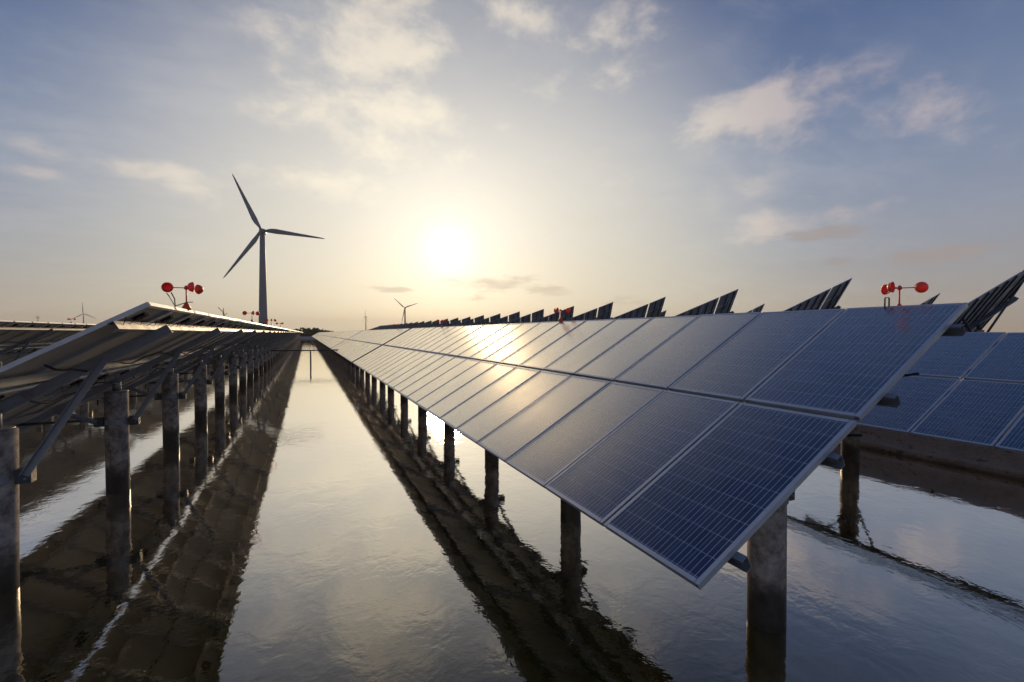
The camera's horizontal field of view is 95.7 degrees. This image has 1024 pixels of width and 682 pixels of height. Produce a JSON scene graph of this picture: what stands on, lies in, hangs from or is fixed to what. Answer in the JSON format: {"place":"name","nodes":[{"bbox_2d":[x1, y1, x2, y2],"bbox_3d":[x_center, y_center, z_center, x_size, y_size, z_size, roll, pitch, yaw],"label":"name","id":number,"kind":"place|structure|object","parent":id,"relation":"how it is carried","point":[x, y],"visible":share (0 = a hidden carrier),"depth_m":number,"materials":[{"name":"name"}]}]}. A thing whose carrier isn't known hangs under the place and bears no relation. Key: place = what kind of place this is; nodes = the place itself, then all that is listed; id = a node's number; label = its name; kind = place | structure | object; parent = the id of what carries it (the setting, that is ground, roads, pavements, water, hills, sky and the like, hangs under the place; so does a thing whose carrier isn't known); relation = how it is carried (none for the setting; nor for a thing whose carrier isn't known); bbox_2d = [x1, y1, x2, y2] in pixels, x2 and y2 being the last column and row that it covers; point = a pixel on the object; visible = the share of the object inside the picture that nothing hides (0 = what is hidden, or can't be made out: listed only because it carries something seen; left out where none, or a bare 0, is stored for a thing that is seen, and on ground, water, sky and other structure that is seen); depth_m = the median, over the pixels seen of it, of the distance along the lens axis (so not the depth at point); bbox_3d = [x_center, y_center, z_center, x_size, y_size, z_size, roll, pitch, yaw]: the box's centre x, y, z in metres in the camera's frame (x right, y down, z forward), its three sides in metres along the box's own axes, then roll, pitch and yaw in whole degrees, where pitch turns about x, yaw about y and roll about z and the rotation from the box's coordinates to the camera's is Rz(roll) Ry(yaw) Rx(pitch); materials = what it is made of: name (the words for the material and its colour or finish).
{"place":"outdoors","nodes":[
{"label":"outdoors","id":0,"kind":"place"},
{"bbox_2d":[0,338,1023,681],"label":"water","id":1,"kind":"structure","parent":0,"point":[296,516],"depth_m":4.88,"materials":[{"name":"grey liquid"}]},
{"bbox_2d":[0,320,95,366],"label":"solar table","id":2,"kind":"object","parent":1,"relation":"on","point":[19,339],"visible":0.36,"depth_m":14.95,"materials":[{"name":"glass"}]},
{"bbox_2d":[0,302,278,596],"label":"solar table","id":3,"kind":"object","parent":1,"relation":"on","point":[110,363],"visible":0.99,"depth_m":6.56,"materials":[{"name":"metal"}]},
{"bbox_2d":[166,292,192,306],"bbox_3d":[-3.688,-0.448,5.096,0.122,0.176,0.277,0,1,22],"label":"wire stand","id":4,"kind":"object","parent":3,"relation":"on","point":[174,303],"visible":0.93,"depth_m":5.05,"materials":[{"name":"grey metal"}]},
{"bbox_2d":[161,282,203,309],"bbox_3d":[-3.922,-0.529,5.494,0.387,0.323,0.427,0,1,-23],"label":"wind spinner","id":5,"kind":"object","parent":3,"relation":"on","point":[169,287],"visible":0.95,"depth_m":5.48,"materials":[{"name":"red plastic"}]},
{"bbox_2d":[242,311,259,322],"bbox_3d":[-6.874,-0.636,12.158,0.363,0.303,0.400,0,1,-12],"label":"wind spinner","id":6,"kind":"object","parent":3,"relation":"on","point":[252,313],"visible":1,"depth_m":12.15,"materials":[{"name":"red plastic"}]},
{"bbox_2d":[225,328,290,379],"bbox_3d":[-17.735,1.117,33.317,2.900,3.965,21.437,0,1,-24],"label":"solar table","id":7,"kind":"object","parent":1,"relation":"on","point":[263,357],"visible":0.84,"depth_m":27.81,"materials":[{"name":"metal"}]},
{"bbox_2d":[272,330,295,358],"bbox_3d":[-26.619,0.771,53.342,2.893,3.956,21.437,0,1,-24],"label":"solar table","id":8,"kind":"object","parent":1,"relation":"on","point":[281,345],"visible":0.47,"depth_m":50.21,"materials":[{"name":"metal"}]},
{"bbox_2d":[283,331,298,349],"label":"solar table","id":9,"kind":"object","parent":1,"relation":"on","point":[288,345],"visible":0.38,"depth_m":70.54,"materials":[{"name":"metal"}]},
{"bbox_2d":[291,332,298,345],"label":"solar table","id":10,"kind":"object","parent":1,"relation":"on","point":[292,341],"visible":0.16,"depth_m":94.61,"materials":[{"name":"metal"}]},
{"bbox_2d":[272,349,337,365],"bbox_3d":[-14.923,1.757,34.987,5.700,2.225,0.110,0,1,-24],"label":"cross pipe","id":11,"kind":"object","parent":1,"relation":"in","point":[308,350],"visible":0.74,"depth_m":34.83,"materials":[{"name":"grey metal"}]},
{"bbox_2d":[317,332,333,340],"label":"solar table","id":12,"kind":"object","parent":1,"relation":"on","point":[324,336],"visible":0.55,"depth_m":91.04,"materials":[{"name":"glass"}]},
{"bbox_2d":[320,331,344,342],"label":"solar table","id":13,"kind":"object","parent":1,"relation":"on","point":[329,337],"visible":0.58,"depth_m":70.61,"materials":[{"name":"glass"}]},
{"bbox_2d":[323,330,362,348],"bbox_3d":[-19.719,0.754,52.979,2.893,3.837,21.437,0,1,-24],"label":"solar table","id":14,"kind":"object","parent":1,"relation":"on","point":[338,339],"visible":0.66,"depth_m":49.97,"materials":[{"name":"glass"}]},
{"bbox_2d":[331,328,410,371],"bbox_3d":[-10.836,1.101,32.954,2.899,3.847,21.437,0,1,-24],"label":"solar table","id":15,"kind":"object","parent":1,"relation":"on","point":[352,349],"visible":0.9,"depth_m":28.36,"materials":[{"name":"glass"}]},
{"bbox_2d":[397,322,417,336],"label":"solar tracker","id":16,"kind":"object","parent":1,"relation":"on","point":[408,325],"visible":0.1,"depth_m":135.20,"materials":[{"name":"blue"}]},
{"bbox_2d":[402,321,424,331],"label":"solar tracker","id":17,"kind":"object","parent":1,"relation":"on","point":[414,325],"visible":0.13,"depth_m":127.94,"materials":[{"name":"blue"}]},
{"bbox_2d":[408,320,431,330],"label":"solar tracker","id":18,"kind":"object","parent":1,"relation":"on","point":[421,324],"visible":0.13,"depth_m":120.71,"materials":[{"name":"blue"}]},
{"bbox_2d":[416,321,438,327],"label":"solar tracker","id":19,"kind":"object","parent":1,"relation":"on","point":[424,325],"visible":0.11,"depth_m":113.38,"materials":[{"name":"blue"}]},
{"bbox_2d":[422,319,447,327],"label":"solar tracker","id":20,"kind":"object","parent":1,"relation":"on","point":[436,323],"visible":0.12,"depth_m":106.33,"materials":[{"name":"blue"}]},
{"bbox_2d":[432,318,457,326],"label":"solar tracker","id":21,"kind":"object","parent":1,"relation":"on","point":[448,322],"visible":0.19,"depth_m":99.44,"materials":[{"name":"blue"}]},
{"bbox_2d":[442,317,470,326],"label":"solar tracker","id":22,"kind":"object","parent":1,"relation":"on","point":[463,320],"visible":0.12,"depth_m":92.04,"materials":[{"name":"blue"}]},
{"bbox_2d":[453,315,483,325],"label":"solar tracker","id":23,"kind":"object","parent":1,"relation":"on","point":[476,319],"visible":0.11,"depth_m":84.98,"materials":[{"name":"blue"}]},
{"bbox_2d":[466,314,499,325],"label":"solar tracker","id":24,"kind":"object","parent":1,"relation":"on","point":[486,320],"visible":0.12,"depth_m":77.70,"materials":[{"name":"blue"}]},
{"bbox_2d":[483,311,520,324],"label":"solar tracker","id":25,"kind":"object","parent":1,"relation":"on","point":[516,315],"visible":0.13,"depth_m":70.63,"materials":[{"name":"blue"}]},
{"bbox_2d":[503,309,543,323],"bbox_3d":[1.382,-0.938,64.087,7.738,6.998,2.623,0,1,-23],"label":"solar tracker","id":26,"kind":"object","parent":1,"relation":"on","point":[539,314],"visible":0.18,"depth_m":63.52,"materials":[{"name":"blue"}]},
{"bbox_2d":[529,306,573,322],"bbox_3d":[4.588,-0.812,56.861,7.738,6.998,2.623,0,1,-24],"label":"solar tracker","id":27,"kind":"object","parent":1,"relation":"on","point":[565,315],"visible":0.11,"depth_m":56.28,"materials":[{"name":"blue"}]},
{"bbox_2d":[565,302,612,320],"bbox_3d":[7.793,-0.686,49.637,7.738,6.998,2.623,0,1,-24],"label":"solar tracker","id":28,"kind":"object","parent":1,"relation":"on","point":[604,311],"visible":0.19,"depth_m":49.22,"materials":[{"name":"grey"}]},
{"bbox_2d":[612,297,665,318],"bbox_3d":[11.002,-0.559,42.404,7.738,6.998,2.623,0,1,-25],"label":"solar tracker","id":29,"kind":"object","parent":1,"relation":"on","point":[655,308],"visible":0.27,"depth_m":42.00,"materials":[{"name":"grey"}]},
{"bbox_2d":[353,303,968,632],"bbox_3d":[-1.952,1.450,12.928,2.899,3.848,21.437,0,1,-24],"label":"solar table","id":30,"kind":"object","parent":1,"relation":"on","point":[696,490],"visible":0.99,"depth_m":4.20,"materials":[{"name":"glass"}]},
{"bbox_2d":[554,308,570,321],"bbox_3d":[1.059,-0.550,9.689,0.345,0.288,0.381,0,1,-4],"label":"wind spinner","id":31,"kind":"object","parent":30,"relation":"on","point":[567,310],"visible":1,"depth_m":9.67,"materials":[{"name":"red plastic"}]},
{"bbox_2d":[884,297,889,308],"bbox_3d":[3.430,-0.347,4.240,0.049,0.111,0.013,0,1,6],"label":"cable clip","id":32,"kind":"object","parent":30,"relation":"on","point":[885,302],"visible":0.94,"depth_m":4.24,"materials":[{"name":"grey metal"}]},
{"bbox_2d":[881,282,928,305],"bbox_3d":[3.547,-0.395,4.178,0.321,0.268,0.355,1,1,28],"label":"anemometer","id":33,"kind":"object","parent":30,"relation":"attached to","point":[919,287],"visible":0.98,"depth_m":4.13,"materials":[{"name":"red plastic"}]},
{"bbox_2d":[676,289,737,315],"bbox_3d":[14.182,-0.434,35.235,7.738,6.998,2.623,0,0,-24],"label":"solar tracker","id":34,"kind":"object","parent":1,"relation":"on","point":[725,303],"visible":0.2,"depth_m":34.79,"materials":[{"name":"grey"}]},
{"bbox_2d":[746,304,764,312],"bbox_3d":[25.938,-0.745,53.056,7.738,6.998,2.623,-1,1,-25],"label":"solar tracker","id":35,"kind":"object","parent":1,"relation":"on","point":[759,309],"visible":0.06,"depth_m":52.83,"materials":[{"name":"grey"}]},
{"bbox_2d":[548,332,1023,462],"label":"solar table","id":36,"kind":"object","parent":1,"relation":"on","point":[981,403],"visible":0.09,"depth_m":7.27,"materials":[{"name":"glass"}]},
{"bbox_2d":[784,278,851,310],"bbox_3d":[17.410,-0.307,27.959,7.738,6.998,2.623,0,1,-24],"label":"solar tracker","id":37,"kind":"object","parent":1,"relation":"on","point":[835,294],"visible":0.27,"depth_m":27.49,"materials":[{"name":"grey"}]},
{"bbox_2d":[920,293,939,304],"bbox_3d":[32.425,-0.491,38.499,7.738,6.998,2.623,0,1,-24],"label":"solar tracker","id":38,"kind":"object","parent":1,"relation":"on","point":[931,300],"visible":0.05,"depth_m":38.11,"materials":[{"name":"grey"}]},
{"bbox_2d":[953,270,1023,331],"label":"solar tracker","id":39,"kind":"object","parent":1,"relation":"on","point":[979,313],"visible":0.47,"depth_m":20.41,"materials":[{"name":"grey"}]},
{"bbox_2d":[0,0,1023,332],"label":"sky","id":40,"kind":"structure","parent":0,"point":[460,159],"materials":[{"name":"blue"}]},
{"bbox_2d":[383,344,1023,480],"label":"embankment","id":41,"kind":"structure","parent":0,"point":[1001,463],"depth_m":8.82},
{"bbox_3d":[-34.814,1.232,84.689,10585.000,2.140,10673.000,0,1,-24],"label":"ground","id":42,"kind":"structure","parent":0,"visible":0},
{"bbox_2d":[73,303,93,323],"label":"wind turbine","id":43,"kind":"object","parent":42,"relation":"on","point":[83,314],"visible":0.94,"depth_m":1857.92,"materials":[{"name":"paint"}]},
{"bbox_2d":[223,174,323,324],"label":"wind turbine","id":44,"kind":"object","parent":42,"relation":"on","point":[263,314],"visible":0.96,"depth_m":351.65,"materials":[{"name":"paint"}]},
{"bbox_2d":[291,327,332,336],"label":"tree line","id":45,"kind":"object","parent":42,"relation":"on","point":[308,332],"visible":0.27,"depth_m":227.63,"materials":[{"name":"green plant"}]},
{"bbox_2d":[394,298,416,323],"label":"wind turbine","id":46,"kind":"object","parent":42,"relation":"on","point":[404,313],"visible":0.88,"depth_m":1431.27,"materials":[{"name":"paint"}]}
]}

